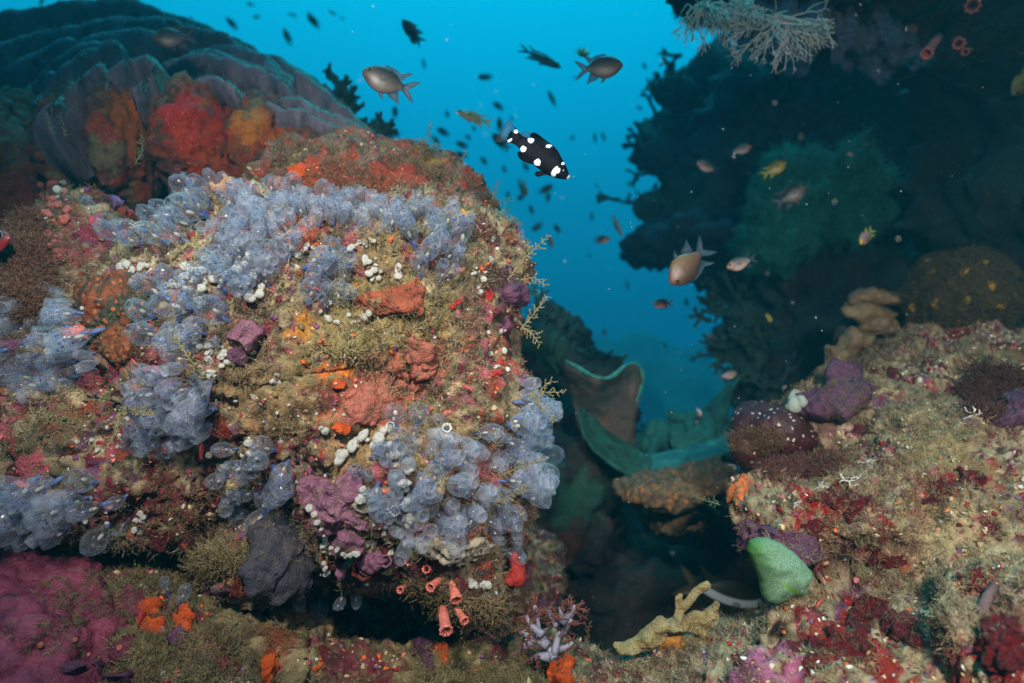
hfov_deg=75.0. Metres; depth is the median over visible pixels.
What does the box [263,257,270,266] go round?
white ascidian
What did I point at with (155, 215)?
sea squirt
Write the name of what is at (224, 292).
sea squirt
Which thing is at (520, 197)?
damselfish
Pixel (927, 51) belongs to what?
cup coral
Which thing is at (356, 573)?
tube sponge
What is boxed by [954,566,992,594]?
dark red crust
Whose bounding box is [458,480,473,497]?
sea squirt
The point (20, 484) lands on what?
salmon strip
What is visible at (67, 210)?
pink ascidian
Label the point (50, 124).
feathery hydroid
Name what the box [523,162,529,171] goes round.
damselfish
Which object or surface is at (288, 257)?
sea squirt
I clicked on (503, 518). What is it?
sea squirt
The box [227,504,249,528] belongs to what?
sea squirt
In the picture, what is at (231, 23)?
damselfish
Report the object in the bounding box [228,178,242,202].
sea squirt
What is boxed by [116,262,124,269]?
white ascidian
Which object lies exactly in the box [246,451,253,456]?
white ascidian
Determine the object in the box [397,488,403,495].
white ascidian
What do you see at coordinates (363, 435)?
white ascidian
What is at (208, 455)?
white ascidian
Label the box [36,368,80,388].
sea squirt
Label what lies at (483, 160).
damselfish
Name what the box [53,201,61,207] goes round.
pink ascidian
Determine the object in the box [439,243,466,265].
sea squirt
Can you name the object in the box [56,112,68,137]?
feathery hydroid
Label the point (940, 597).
slope turf
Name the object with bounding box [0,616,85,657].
weed
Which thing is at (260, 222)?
sea squirt
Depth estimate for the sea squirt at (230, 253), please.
0.95 m
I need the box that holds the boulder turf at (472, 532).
[0,172,571,643]
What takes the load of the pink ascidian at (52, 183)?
attached to the colony base
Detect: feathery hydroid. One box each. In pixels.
[27,407,76,424]
[43,113,55,134]
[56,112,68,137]
[58,382,110,403]
[99,410,125,454]
[115,400,156,416]
[134,134,144,164]
[172,231,203,265]
[172,331,208,380]
[406,186,421,213]
[419,121,431,151]
[427,138,441,149]
[452,150,468,181]
[492,180,499,200]
[493,481,531,507]
[494,198,513,215]
[494,456,544,479]
[507,234,551,283]
[519,294,551,329]
[520,271,548,287]
[522,327,542,346]
[525,282,539,312]
[528,384,565,400]
[534,397,556,425]
[538,377,557,392]
[581,621,591,654]
[689,493,719,507]
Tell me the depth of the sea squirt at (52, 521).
1.00 m
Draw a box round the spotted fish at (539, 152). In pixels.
[506,127,569,178]
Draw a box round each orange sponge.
[292,244,304,251]
[352,277,426,315]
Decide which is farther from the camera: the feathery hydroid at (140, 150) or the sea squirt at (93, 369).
the feathery hydroid at (140, 150)
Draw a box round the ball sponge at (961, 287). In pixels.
[895,241,1023,331]
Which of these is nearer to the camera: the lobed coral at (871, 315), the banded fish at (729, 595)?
the banded fish at (729, 595)
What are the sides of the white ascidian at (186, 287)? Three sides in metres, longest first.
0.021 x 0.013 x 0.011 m
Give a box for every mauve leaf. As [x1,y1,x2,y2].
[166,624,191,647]
[413,636,433,670]
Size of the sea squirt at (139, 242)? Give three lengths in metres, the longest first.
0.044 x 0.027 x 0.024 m
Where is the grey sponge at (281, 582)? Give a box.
[238,513,321,606]
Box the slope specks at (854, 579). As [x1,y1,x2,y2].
[589,320,1023,682]
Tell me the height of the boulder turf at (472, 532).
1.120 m
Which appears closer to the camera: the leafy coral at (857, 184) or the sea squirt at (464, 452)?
the sea squirt at (464, 452)
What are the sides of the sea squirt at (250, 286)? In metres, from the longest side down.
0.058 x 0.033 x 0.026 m
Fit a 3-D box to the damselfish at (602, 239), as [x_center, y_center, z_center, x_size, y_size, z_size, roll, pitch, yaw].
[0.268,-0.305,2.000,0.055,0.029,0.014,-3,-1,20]
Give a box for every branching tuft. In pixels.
[671,0,754,55]
[709,0,772,44]
[722,0,834,73]
[789,25,836,48]
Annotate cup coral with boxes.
[396,584,406,594]
[404,557,414,565]
[421,564,433,573]
[425,576,441,592]
[438,605,453,636]
[448,579,462,604]
[452,604,469,625]
[919,33,943,60]
[951,35,966,50]
[960,47,973,55]
[963,0,982,14]
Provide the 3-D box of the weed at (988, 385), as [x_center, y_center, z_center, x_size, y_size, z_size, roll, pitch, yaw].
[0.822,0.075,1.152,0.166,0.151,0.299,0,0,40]
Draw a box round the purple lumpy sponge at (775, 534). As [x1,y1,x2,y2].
[732,517,824,565]
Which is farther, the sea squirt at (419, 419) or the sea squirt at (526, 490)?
the sea squirt at (526, 490)
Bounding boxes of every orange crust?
[658,633,684,649]
[726,477,748,502]
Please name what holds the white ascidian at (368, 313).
on the reef boulder
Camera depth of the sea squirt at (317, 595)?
1.14 m
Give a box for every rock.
[521,299,765,657]
[580,319,1023,682]
[665,0,1023,78]
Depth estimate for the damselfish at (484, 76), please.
4.20 m
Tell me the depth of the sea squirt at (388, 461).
0.91 m
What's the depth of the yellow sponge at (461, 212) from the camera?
1.05 m
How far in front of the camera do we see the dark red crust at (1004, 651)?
0.71 m
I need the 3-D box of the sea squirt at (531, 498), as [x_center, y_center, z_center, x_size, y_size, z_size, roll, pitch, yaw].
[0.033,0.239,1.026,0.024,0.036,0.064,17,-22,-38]
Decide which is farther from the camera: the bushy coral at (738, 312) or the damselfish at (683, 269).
the bushy coral at (738, 312)
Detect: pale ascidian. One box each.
[785,395,801,412]
[787,389,800,401]
[796,395,807,407]
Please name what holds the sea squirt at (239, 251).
on the reef boulder
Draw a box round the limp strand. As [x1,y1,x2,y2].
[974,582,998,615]
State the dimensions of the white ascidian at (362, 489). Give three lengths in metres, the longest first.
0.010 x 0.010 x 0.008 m
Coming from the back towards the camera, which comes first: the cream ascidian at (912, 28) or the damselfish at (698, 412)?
the damselfish at (698, 412)
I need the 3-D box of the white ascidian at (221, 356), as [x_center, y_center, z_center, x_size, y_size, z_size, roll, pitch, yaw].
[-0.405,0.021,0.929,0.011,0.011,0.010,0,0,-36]
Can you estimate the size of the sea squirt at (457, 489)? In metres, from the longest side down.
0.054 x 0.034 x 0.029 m
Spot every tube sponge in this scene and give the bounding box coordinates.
[351,556,373,582]
[381,554,393,568]
[386,421,394,429]
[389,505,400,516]
[442,423,451,433]
[444,435,452,442]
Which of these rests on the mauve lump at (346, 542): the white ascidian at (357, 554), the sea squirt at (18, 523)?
the white ascidian at (357, 554)
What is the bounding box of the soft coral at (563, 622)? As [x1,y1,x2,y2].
[510,591,589,668]
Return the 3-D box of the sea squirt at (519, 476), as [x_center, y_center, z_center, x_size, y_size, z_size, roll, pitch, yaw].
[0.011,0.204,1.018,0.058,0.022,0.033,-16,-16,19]
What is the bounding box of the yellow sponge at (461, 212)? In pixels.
[456,208,469,227]
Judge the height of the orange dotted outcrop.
0.237 m
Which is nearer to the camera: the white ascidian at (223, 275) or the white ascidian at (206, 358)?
the white ascidian at (206, 358)
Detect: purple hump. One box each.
[58,659,87,674]
[90,656,104,682]
[102,670,134,682]
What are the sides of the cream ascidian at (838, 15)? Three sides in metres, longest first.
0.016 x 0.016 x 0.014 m
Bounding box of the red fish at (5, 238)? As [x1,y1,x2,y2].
[0,230,10,251]
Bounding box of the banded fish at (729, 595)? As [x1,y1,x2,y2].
[670,564,762,617]
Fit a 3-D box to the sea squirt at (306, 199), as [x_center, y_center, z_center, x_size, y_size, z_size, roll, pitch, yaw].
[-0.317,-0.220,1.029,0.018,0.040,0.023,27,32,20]
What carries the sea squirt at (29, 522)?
on the reef boulder
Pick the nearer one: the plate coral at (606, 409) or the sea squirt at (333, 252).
the sea squirt at (333, 252)
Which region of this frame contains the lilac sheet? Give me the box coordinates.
[107,195,123,209]
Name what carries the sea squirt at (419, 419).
on the reef boulder
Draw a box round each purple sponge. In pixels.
[795,358,872,422]
[989,387,1023,429]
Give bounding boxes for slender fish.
[456,109,494,128]
[517,43,560,67]
[548,90,556,107]
[611,213,621,235]
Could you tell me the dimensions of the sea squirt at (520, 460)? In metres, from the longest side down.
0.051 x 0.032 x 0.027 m
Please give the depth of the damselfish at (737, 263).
1.50 m
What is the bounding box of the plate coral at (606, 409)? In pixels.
[564,360,652,475]
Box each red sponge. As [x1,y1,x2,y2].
[146,527,173,552]
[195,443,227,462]
[447,300,460,309]
[483,286,494,301]
[492,369,502,377]
[496,358,507,366]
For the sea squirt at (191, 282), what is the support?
on the reef boulder
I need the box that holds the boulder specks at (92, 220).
[0,182,563,636]
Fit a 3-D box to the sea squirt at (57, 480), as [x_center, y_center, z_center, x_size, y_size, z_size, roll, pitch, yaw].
[-0.685,0.217,0.968,0.073,0.039,0.046,-36,-21,-27]
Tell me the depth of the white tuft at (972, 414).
1.06 m
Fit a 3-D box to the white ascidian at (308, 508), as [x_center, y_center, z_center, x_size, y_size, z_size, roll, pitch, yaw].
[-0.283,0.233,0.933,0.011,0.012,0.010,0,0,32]
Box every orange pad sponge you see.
[137,596,162,617]
[138,613,164,636]
[172,602,195,631]
[259,652,278,682]
[432,641,448,664]
[542,652,575,682]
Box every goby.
[137,603,145,627]
[198,439,203,459]
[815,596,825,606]
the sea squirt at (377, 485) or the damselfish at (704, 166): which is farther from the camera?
the damselfish at (704, 166)
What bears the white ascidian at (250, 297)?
on the reef boulder
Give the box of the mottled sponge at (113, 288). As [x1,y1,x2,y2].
[72,269,156,369]
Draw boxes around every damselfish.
[152,24,198,51]
[226,17,239,31]
[283,28,292,45]
[307,14,321,29]
[362,65,419,103]
[384,132,401,139]
[392,106,397,118]
[402,19,426,47]
[432,136,440,145]
[437,127,449,137]
[456,141,468,149]
[456,151,467,158]
[478,73,493,80]
[480,156,487,165]
[492,133,512,153]
[493,102,504,111]
[496,117,502,132]
[516,178,527,196]
[517,192,523,200]
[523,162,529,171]
[529,205,534,214]
[532,222,542,230]
[537,184,552,194]
[545,193,550,203]
[547,235,554,248]
[554,224,560,234]
[573,47,588,56]
[574,54,622,83]
[592,235,609,244]
[653,298,672,309]
[669,251,700,284]
[696,408,701,416]
[697,160,713,171]
[707,333,720,343]
[722,371,736,378]
[727,257,749,270]
[733,144,751,153]
[760,160,786,180]
[765,313,771,321]
[769,184,806,211]
[859,226,874,244]
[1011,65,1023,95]
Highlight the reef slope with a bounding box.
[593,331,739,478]
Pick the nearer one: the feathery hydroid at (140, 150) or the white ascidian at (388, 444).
the white ascidian at (388, 444)
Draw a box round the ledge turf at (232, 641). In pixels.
[23,546,626,682]
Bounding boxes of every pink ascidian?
[37,182,43,187]
[37,642,43,647]
[40,209,52,216]
[46,180,57,187]
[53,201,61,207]
[58,215,69,220]
[59,218,67,224]
[62,207,70,213]
[116,644,123,650]
[158,625,164,632]
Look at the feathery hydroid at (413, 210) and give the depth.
0.99 m
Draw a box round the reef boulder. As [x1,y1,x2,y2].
[0,177,566,644]
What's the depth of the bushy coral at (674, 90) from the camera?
3.25 m
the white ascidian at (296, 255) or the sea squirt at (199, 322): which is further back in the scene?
the white ascidian at (296, 255)
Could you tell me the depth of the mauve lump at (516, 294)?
1.10 m
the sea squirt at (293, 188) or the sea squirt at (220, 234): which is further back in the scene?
the sea squirt at (293, 188)
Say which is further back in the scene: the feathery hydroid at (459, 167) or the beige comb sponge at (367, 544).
the feathery hydroid at (459, 167)
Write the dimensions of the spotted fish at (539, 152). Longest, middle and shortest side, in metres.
0.126 x 0.052 x 0.020 m
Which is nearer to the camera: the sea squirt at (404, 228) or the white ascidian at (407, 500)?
the white ascidian at (407, 500)
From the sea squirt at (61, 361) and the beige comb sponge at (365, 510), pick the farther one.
the sea squirt at (61, 361)
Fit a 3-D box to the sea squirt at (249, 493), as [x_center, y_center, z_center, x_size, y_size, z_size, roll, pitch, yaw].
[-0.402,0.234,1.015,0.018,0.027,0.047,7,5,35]
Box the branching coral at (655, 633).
[613,581,719,655]
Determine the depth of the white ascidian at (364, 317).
0.96 m
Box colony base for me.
[0,70,348,225]
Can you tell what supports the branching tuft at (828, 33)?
hanging from the overhang rock at (951, 23)
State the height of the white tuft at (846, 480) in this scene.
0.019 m
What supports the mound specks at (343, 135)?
on the brown mound at (354, 134)
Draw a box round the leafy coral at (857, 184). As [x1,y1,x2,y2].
[725,120,912,282]
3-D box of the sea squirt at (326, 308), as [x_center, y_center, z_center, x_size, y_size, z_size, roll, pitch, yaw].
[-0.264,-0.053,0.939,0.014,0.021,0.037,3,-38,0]
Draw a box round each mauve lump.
[225,318,264,354]
[226,346,249,365]
[330,528,364,557]
[335,564,346,582]
[356,550,385,576]
[500,282,530,308]
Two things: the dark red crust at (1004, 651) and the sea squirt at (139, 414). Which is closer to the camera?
the dark red crust at (1004, 651)
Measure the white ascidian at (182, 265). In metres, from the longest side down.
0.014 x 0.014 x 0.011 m
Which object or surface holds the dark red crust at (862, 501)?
on the sloping rock at (774, 643)
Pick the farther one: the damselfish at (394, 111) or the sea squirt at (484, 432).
the damselfish at (394, 111)
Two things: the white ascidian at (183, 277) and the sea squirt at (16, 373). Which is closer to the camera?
the white ascidian at (183, 277)
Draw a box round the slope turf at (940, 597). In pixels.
[546,318,1023,682]
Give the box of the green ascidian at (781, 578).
[746,537,812,603]
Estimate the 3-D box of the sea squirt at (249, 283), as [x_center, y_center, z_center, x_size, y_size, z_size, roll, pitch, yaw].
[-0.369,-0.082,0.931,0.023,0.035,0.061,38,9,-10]
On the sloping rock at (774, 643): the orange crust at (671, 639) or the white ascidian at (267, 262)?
the orange crust at (671, 639)
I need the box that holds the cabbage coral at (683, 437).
[636,377,741,469]
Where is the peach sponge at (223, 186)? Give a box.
[209,173,237,195]
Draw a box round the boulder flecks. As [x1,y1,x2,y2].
[0,185,566,639]
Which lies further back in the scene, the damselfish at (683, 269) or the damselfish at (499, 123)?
the damselfish at (499, 123)
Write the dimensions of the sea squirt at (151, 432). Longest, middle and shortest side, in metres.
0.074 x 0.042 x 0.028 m
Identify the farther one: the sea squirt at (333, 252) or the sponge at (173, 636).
the sea squirt at (333, 252)
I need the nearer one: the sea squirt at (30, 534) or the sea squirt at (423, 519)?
the sea squirt at (423, 519)
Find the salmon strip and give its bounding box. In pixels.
[13,480,43,495]
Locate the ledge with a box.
[66,546,610,682]
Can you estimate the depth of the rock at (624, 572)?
1.86 m
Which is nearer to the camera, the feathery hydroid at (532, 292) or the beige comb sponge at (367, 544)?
the beige comb sponge at (367, 544)
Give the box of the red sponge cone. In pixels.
[503,551,525,587]
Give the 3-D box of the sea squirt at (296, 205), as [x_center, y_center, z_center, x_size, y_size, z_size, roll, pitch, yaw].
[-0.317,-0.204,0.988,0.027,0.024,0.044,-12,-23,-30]
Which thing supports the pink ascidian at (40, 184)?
on the colony base
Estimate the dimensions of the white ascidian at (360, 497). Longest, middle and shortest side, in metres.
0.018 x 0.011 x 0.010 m
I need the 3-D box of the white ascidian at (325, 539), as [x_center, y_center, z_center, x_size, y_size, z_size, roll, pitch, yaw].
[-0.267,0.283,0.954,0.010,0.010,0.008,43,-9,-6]
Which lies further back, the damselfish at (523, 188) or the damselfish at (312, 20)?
the damselfish at (312, 20)
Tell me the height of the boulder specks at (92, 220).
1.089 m
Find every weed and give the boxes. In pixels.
[0,203,63,333]
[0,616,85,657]
[31,564,147,621]
[80,233,522,564]
[172,526,249,598]
[394,572,450,620]
[420,587,516,634]
[717,418,787,458]
[726,436,1023,598]
[750,444,855,483]
[774,590,821,609]
[786,592,948,668]
[814,374,880,425]
[944,343,1023,431]
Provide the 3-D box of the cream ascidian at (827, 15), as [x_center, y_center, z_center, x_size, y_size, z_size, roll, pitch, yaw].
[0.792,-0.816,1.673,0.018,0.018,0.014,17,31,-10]
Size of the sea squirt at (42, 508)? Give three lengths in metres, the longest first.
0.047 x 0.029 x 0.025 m
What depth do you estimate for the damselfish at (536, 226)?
4.04 m
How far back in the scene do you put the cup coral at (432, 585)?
0.97 m
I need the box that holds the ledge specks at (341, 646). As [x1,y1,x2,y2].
[66,549,615,682]
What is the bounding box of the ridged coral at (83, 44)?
[0,0,381,186]
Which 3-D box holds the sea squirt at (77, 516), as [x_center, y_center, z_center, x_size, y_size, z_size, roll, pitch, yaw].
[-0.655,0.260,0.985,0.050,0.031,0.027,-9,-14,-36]
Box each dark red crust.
[802,516,825,541]
[805,479,845,508]
[806,620,872,660]
[844,488,879,522]
[848,593,889,627]
[867,548,907,569]
[882,608,926,647]
[922,478,961,505]
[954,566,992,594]
[957,466,987,489]
[974,611,1023,673]
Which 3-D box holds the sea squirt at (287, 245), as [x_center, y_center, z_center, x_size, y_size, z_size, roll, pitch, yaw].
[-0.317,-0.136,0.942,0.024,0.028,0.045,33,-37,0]
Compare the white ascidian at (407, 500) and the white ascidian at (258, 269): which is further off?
the white ascidian at (258, 269)
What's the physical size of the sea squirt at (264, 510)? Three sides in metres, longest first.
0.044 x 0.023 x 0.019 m
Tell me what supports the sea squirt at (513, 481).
on the reef boulder
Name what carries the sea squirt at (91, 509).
on the reef boulder
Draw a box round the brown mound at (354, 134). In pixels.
[242,123,500,212]
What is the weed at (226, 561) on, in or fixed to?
on the reef boulder
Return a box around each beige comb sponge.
[318,538,376,556]
[350,491,383,513]
[413,534,494,566]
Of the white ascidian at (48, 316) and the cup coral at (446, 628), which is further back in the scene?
the white ascidian at (48, 316)
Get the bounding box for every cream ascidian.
[824,12,830,18]
[835,12,841,18]
[871,11,879,19]
[908,24,917,33]
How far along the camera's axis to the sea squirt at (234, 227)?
0.98 m
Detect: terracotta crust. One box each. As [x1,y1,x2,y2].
[342,382,393,426]
[394,370,425,393]
[405,335,438,381]
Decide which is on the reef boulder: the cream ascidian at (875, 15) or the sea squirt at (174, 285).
the sea squirt at (174, 285)
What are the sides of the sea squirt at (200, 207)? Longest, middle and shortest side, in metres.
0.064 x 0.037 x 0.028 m
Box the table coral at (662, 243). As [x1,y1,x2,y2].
[618,193,757,299]
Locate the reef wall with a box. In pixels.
[627,32,1023,406]
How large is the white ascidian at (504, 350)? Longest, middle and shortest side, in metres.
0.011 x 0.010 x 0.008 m
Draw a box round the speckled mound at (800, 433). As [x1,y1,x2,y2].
[728,400,817,469]
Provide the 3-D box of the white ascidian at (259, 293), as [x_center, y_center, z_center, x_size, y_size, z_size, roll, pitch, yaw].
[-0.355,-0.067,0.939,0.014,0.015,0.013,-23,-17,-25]
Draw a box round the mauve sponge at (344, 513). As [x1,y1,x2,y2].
[296,468,369,537]
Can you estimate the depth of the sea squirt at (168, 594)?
0.99 m
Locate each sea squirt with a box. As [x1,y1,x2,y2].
[0,323,19,332]
[0,337,31,368]
[0,348,8,352]
[0,369,26,382]
[0,473,41,512]
[0,482,50,504]
[0,498,37,530]
[0,518,24,539]
[0,518,37,541]
[0,520,11,530]
[3,351,40,372]
[4,533,33,550]
[6,375,48,391]
[7,367,41,382]
[10,303,61,327]
[11,476,63,510]
[12,532,46,550]
[16,352,57,372]
[21,515,56,526]
[22,499,77,530]
[24,502,59,518]
[29,326,72,343]
[35,355,79,373]
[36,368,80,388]
[39,309,70,328]
[39,371,66,387]
[40,302,83,320]
[41,326,105,351]
[41,525,72,549]
[47,330,87,347]
[47,510,86,530]
[53,488,84,505]
[54,495,91,512]
[63,468,99,492]
[64,501,113,522]
[68,364,97,376]
[70,343,97,358]
[79,194,110,227]
[79,521,112,556]
[92,219,127,243]
[98,213,122,228]
[104,494,128,510]
[110,219,148,233]
[116,230,142,245]
[116,404,148,428]
[120,428,150,448]
[121,388,169,410]
[124,299,157,320]
[126,416,176,439]
[127,272,171,301]
[127,322,169,345]
[128,388,152,406]
[131,363,165,378]
[131,419,165,455]
[134,322,155,332]
[136,204,171,222]
[136,221,169,245]
[136,439,164,448]
[140,405,165,423]
[141,370,179,386]
[147,200,181,213]
[149,288,195,315]
[153,329,194,348]
[154,205,202,229]
[154,222,190,242]
[155,263,188,300]
[155,395,181,410]
[155,443,187,457]
[158,425,188,435]
[159,578,170,598]
[160,322,193,348]
[160,384,195,398]
[161,347,193,366]
[161,402,195,435]
[161,434,174,457]
[163,194,210,221]
[164,206,191,223]
[165,405,204,433]
[166,412,212,434]
[168,173,197,202]
[169,404,219,427]
[171,191,195,208]
[173,435,200,450]
[174,290,192,324]
[174,324,207,338]
[176,396,209,437]
[176,404,200,432]
[177,269,197,285]
[177,288,216,308]
[177,585,191,605]
[179,333,204,352]
[181,188,208,213]
[181,318,204,335]
[184,262,225,283]
[185,383,213,414]
[186,177,212,207]
[189,421,217,439]
[194,295,232,324]
[195,248,214,268]
[196,249,233,271]
[202,169,218,195]
[206,473,228,488]
[208,245,226,271]
[209,257,230,296]
[211,442,239,455]
[212,288,229,309]
[212,302,227,321]
[215,461,253,479]
[218,207,233,239]
[218,498,234,517]
[220,182,241,220]
[221,220,234,247]
[221,235,238,262]
[221,490,243,502]
[224,204,235,226]
[224,270,245,298]
[225,191,241,207]
[225,246,240,263]
[227,218,247,247]
[227,240,245,255]
[227,267,244,285]
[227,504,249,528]
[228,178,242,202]
[228,178,251,204]
[231,214,241,236]
[231,276,256,296]
[232,216,248,244]
[232,461,247,485]
[232,489,259,505]
[233,205,248,225]
[234,261,248,277]
[240,187,253,214]
[241,255,260,288]
[241,459,257,480]
[242,503,274,539]
[243,181,259,211]
[244,228,265,263]
[247,247,264,270]
[247,452,269,468]
[248,197,264,225]
[250,208,268,232]
[251,435,277,455]
[255,211,273,238]
[255,491,267,514]
[258,239,279,269]
[261,175,277,200]
[263,478,288,504]
[265,492,292,506]
[267,195,279,222]
[268,463,293,500]
[271,191,281,215]
[272,458,291,485]
[276,207,287,231]
[279,232,296,252]
[281,172,301,202]
[284,191,295,220]
[285,226,302,264]
[289,193,306,212]
[291,196,307,220]
[291,217,310,241]
[301,188,312,208]
[301,278,321,307]
[302,245,334,270]
[305,264,320,292]
[311,590,326,621]
[312,197,328,228]
[313,261,333,277]
[314,179,333,207]
[317,248,328,262]
[317,282,329,299]
[318,252,339,277]
[318,293,327,311]
[323,237,342,265]
[327,187,345,215]
[327,197,341,227]
[329,279,345,308]
[333,591,345,607]
[338,262,350,285]
[339,283,356,300]
[341,188,356,216]
[341,247,356,269]
[347,463,361,475]
[367,481,382,511]
[368,445,384,460]
[368,487,394,501]
[369,195,390,225]
[370,199,380,219]
[373,506,385,519]
[374,442,393,466]
[378,499,401,517]
[384,208,399,233]
[385,404,404,430]
[389,470,402,487]
[390,194,408,227]
[390,428,409,445]
[393,215,409,232]
[394,533,410,565]
[395,207,418,253]
[401,489,432,511]
[408,196,421,220]
[408,402,429,426]
[410,252,428,280]
[410,484,442,500]
[415,484,429,499]
[416,470,431,489]
[417,236,440,264]
[417,497,438,521]
[422,200,433,222]
[423,461,442,487]
[426,216,446,244]
[427,516,445,530]
[428,230,451,258]
[431,207,444,240]
[433,449,459,464]
[434,453,450,470]
[435,460,451,474]
[437,259,447,283]
[437,516,448,536]
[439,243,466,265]
[440,204,461,236]
[441,506,466,535]
[443,524,462,553]
[448,476,468,495]
[449,215,469,239]
[452,214,475,254]
[455,246,463,268]
[456,440,481,456]
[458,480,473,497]
[459,453,476,471]
[463,505,482,537]
[467,507,485,521]
[471,424,503,438]
[483,517,499,531]
[485,458,506,472]
[488,526,506,545]
[491,487,511,508]
[498,450,511,466]
[498,475,532,493]
[498,506,518,525]
[502,438,529,456]
[502,548,524,564]
[503,410,535,434]
[503,505,527,520]
[504,467,534,481]
[509,451,524,466]
[510,435,535,453]
[510,515,522,543]
[511,395,552,418]
[513,404,554,423]
[514,448,529,471]
[515,434,538,446]
[515,486,539,496]
[519,462,558,485]
[520,485,547,508]
[524,397,561,420]
[525,429,552,437]
[527,397,559,425]
[527,474,558,491]
[531,446,563,465]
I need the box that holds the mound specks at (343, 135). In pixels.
[243,125,495,205]
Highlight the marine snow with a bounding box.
[335,0,1021,669]
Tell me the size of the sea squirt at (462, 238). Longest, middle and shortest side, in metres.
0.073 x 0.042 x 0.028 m
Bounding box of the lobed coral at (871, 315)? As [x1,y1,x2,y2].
[813,286,907,375]
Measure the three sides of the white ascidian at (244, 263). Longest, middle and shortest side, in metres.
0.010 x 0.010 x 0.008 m
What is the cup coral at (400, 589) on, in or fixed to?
on the reef boulder
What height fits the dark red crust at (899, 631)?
0.038 m
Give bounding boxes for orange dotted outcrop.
[612,455,739,541]
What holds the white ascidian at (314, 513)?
on the mauve sponge at (344, 513)
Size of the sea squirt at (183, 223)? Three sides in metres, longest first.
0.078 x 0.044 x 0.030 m
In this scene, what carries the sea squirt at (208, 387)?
on the sea squirt mass
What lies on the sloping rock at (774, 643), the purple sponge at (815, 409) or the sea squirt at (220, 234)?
the purple sponge at (815, 409)
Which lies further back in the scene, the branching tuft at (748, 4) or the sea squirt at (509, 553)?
the branching tuft at (748, 4)
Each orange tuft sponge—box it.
[286,162,307,180]
[331,422,351,435]
[332,377,345,388]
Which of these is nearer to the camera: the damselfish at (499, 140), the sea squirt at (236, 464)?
the sea squirt at (236, 464)
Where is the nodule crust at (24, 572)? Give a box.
[0,540,145,682]
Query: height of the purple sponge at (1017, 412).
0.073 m
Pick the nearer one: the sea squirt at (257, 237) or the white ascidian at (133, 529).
the sea squirt at (257, 237)
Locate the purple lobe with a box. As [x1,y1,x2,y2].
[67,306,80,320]
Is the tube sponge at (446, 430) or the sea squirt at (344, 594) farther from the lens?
the sea squirt at (344, 594)
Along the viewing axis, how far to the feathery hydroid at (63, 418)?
0.90 m
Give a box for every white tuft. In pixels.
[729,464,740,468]
[815,481,826,488]
[839,473,860,485]
[858,457,877,463]
[963,406,981,419]
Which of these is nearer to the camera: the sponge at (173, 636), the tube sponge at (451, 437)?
the sponge at (173, 636)
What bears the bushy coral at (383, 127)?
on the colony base
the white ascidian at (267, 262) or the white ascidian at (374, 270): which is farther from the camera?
the white ascidian at (374, 270)
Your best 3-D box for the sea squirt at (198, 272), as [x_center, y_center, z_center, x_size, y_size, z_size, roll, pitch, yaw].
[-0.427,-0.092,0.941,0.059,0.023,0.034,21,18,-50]
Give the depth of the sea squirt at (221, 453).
1.00 m
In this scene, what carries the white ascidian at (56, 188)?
on the reef boulder
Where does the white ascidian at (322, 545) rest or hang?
on the reef boulder
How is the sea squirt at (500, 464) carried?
on the reef boulder
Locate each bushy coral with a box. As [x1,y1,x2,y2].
[322,62,377,123]
[359,111,397,134]
[521,285,583,353]
[542,324,627,393]
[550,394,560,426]
[596,182,677,221]
[621,120,686,187]
[639,47,697,116]
[688,270,767,332]
[694,320,785,389]
[732,351,807,409]
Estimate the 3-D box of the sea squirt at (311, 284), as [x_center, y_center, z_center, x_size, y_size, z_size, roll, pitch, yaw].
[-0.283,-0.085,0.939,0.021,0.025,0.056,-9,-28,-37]
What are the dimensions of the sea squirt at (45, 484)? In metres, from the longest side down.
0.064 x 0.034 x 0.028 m
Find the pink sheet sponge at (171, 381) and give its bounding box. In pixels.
[141,365,182,400]
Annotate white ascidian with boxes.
[41,312,51,320]
[43,348,51,354]
[52,185,62,193]
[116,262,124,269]
[122,260,130,267]
[129,266,135,272]
[131,527,137,533]
[136,262,143,269]
[140,514,145,519]
[144,263,149,268]
[157,282,166,290]
[168,279,176,288]
[177,280,185,287]
[178,274,186,279]
[179,261,188,270]
[182,285,195,293]
[187,266,193,272]
[192,266,208,274]
[194,298,202,304]
[196,344,203,349]
[197,284,206,292]
[203,369,215,376]
[204,355,211,362]
[205,452,211,458]
[208,275,216,282]
[217,353,224,360]
[218,363,224,368]
[220,464,226,469]
[221,271,229,279]
[223,359,232,365]
[231,264,241,272]
[234,236,243,246]
[241,261,247,266]
[243,439,253,447]
[244,293,256,302]
[245,250,256,258]
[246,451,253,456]
[250,272,257,279]
[255,268,261,273]
[255,289,264,298]
[257,283,265,290]
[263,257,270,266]
[294,252,303,258]
[305,503,312,512]
[311,511,317,517]
[314,520,320,525]
[320,542,329,548]
[321,427,329,434]
[322,536,327,542]
[325,315,331,322]
[334,458,344,465]
[336,449,346,458]
[347,438,357,452]
[354,496,362,504]
[355,550,360,557]
[357,429,368,441]
[358,494,366,503]
[359,485,365,492]
[360,313,368,320]
[362,254,368,265]
[365,270,372,277]
[365,310,371,316]
[369,441,378,450]
[370,267,378,273]
[372,432,384,445]
[380,426,387,433]
[384,441,391,447]
[387,424,392,432]
[389,449,400,459]
[395,263,401,270]
[397,479,411,487]
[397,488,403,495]
[403,497,410,505]
[405,517,413,524]
[468,578,473,588]
[479,580,485,587]
[480,276,487,282]
[485,580,491,589]
[501,347,506,353]
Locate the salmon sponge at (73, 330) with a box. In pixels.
[58,322,92,342]

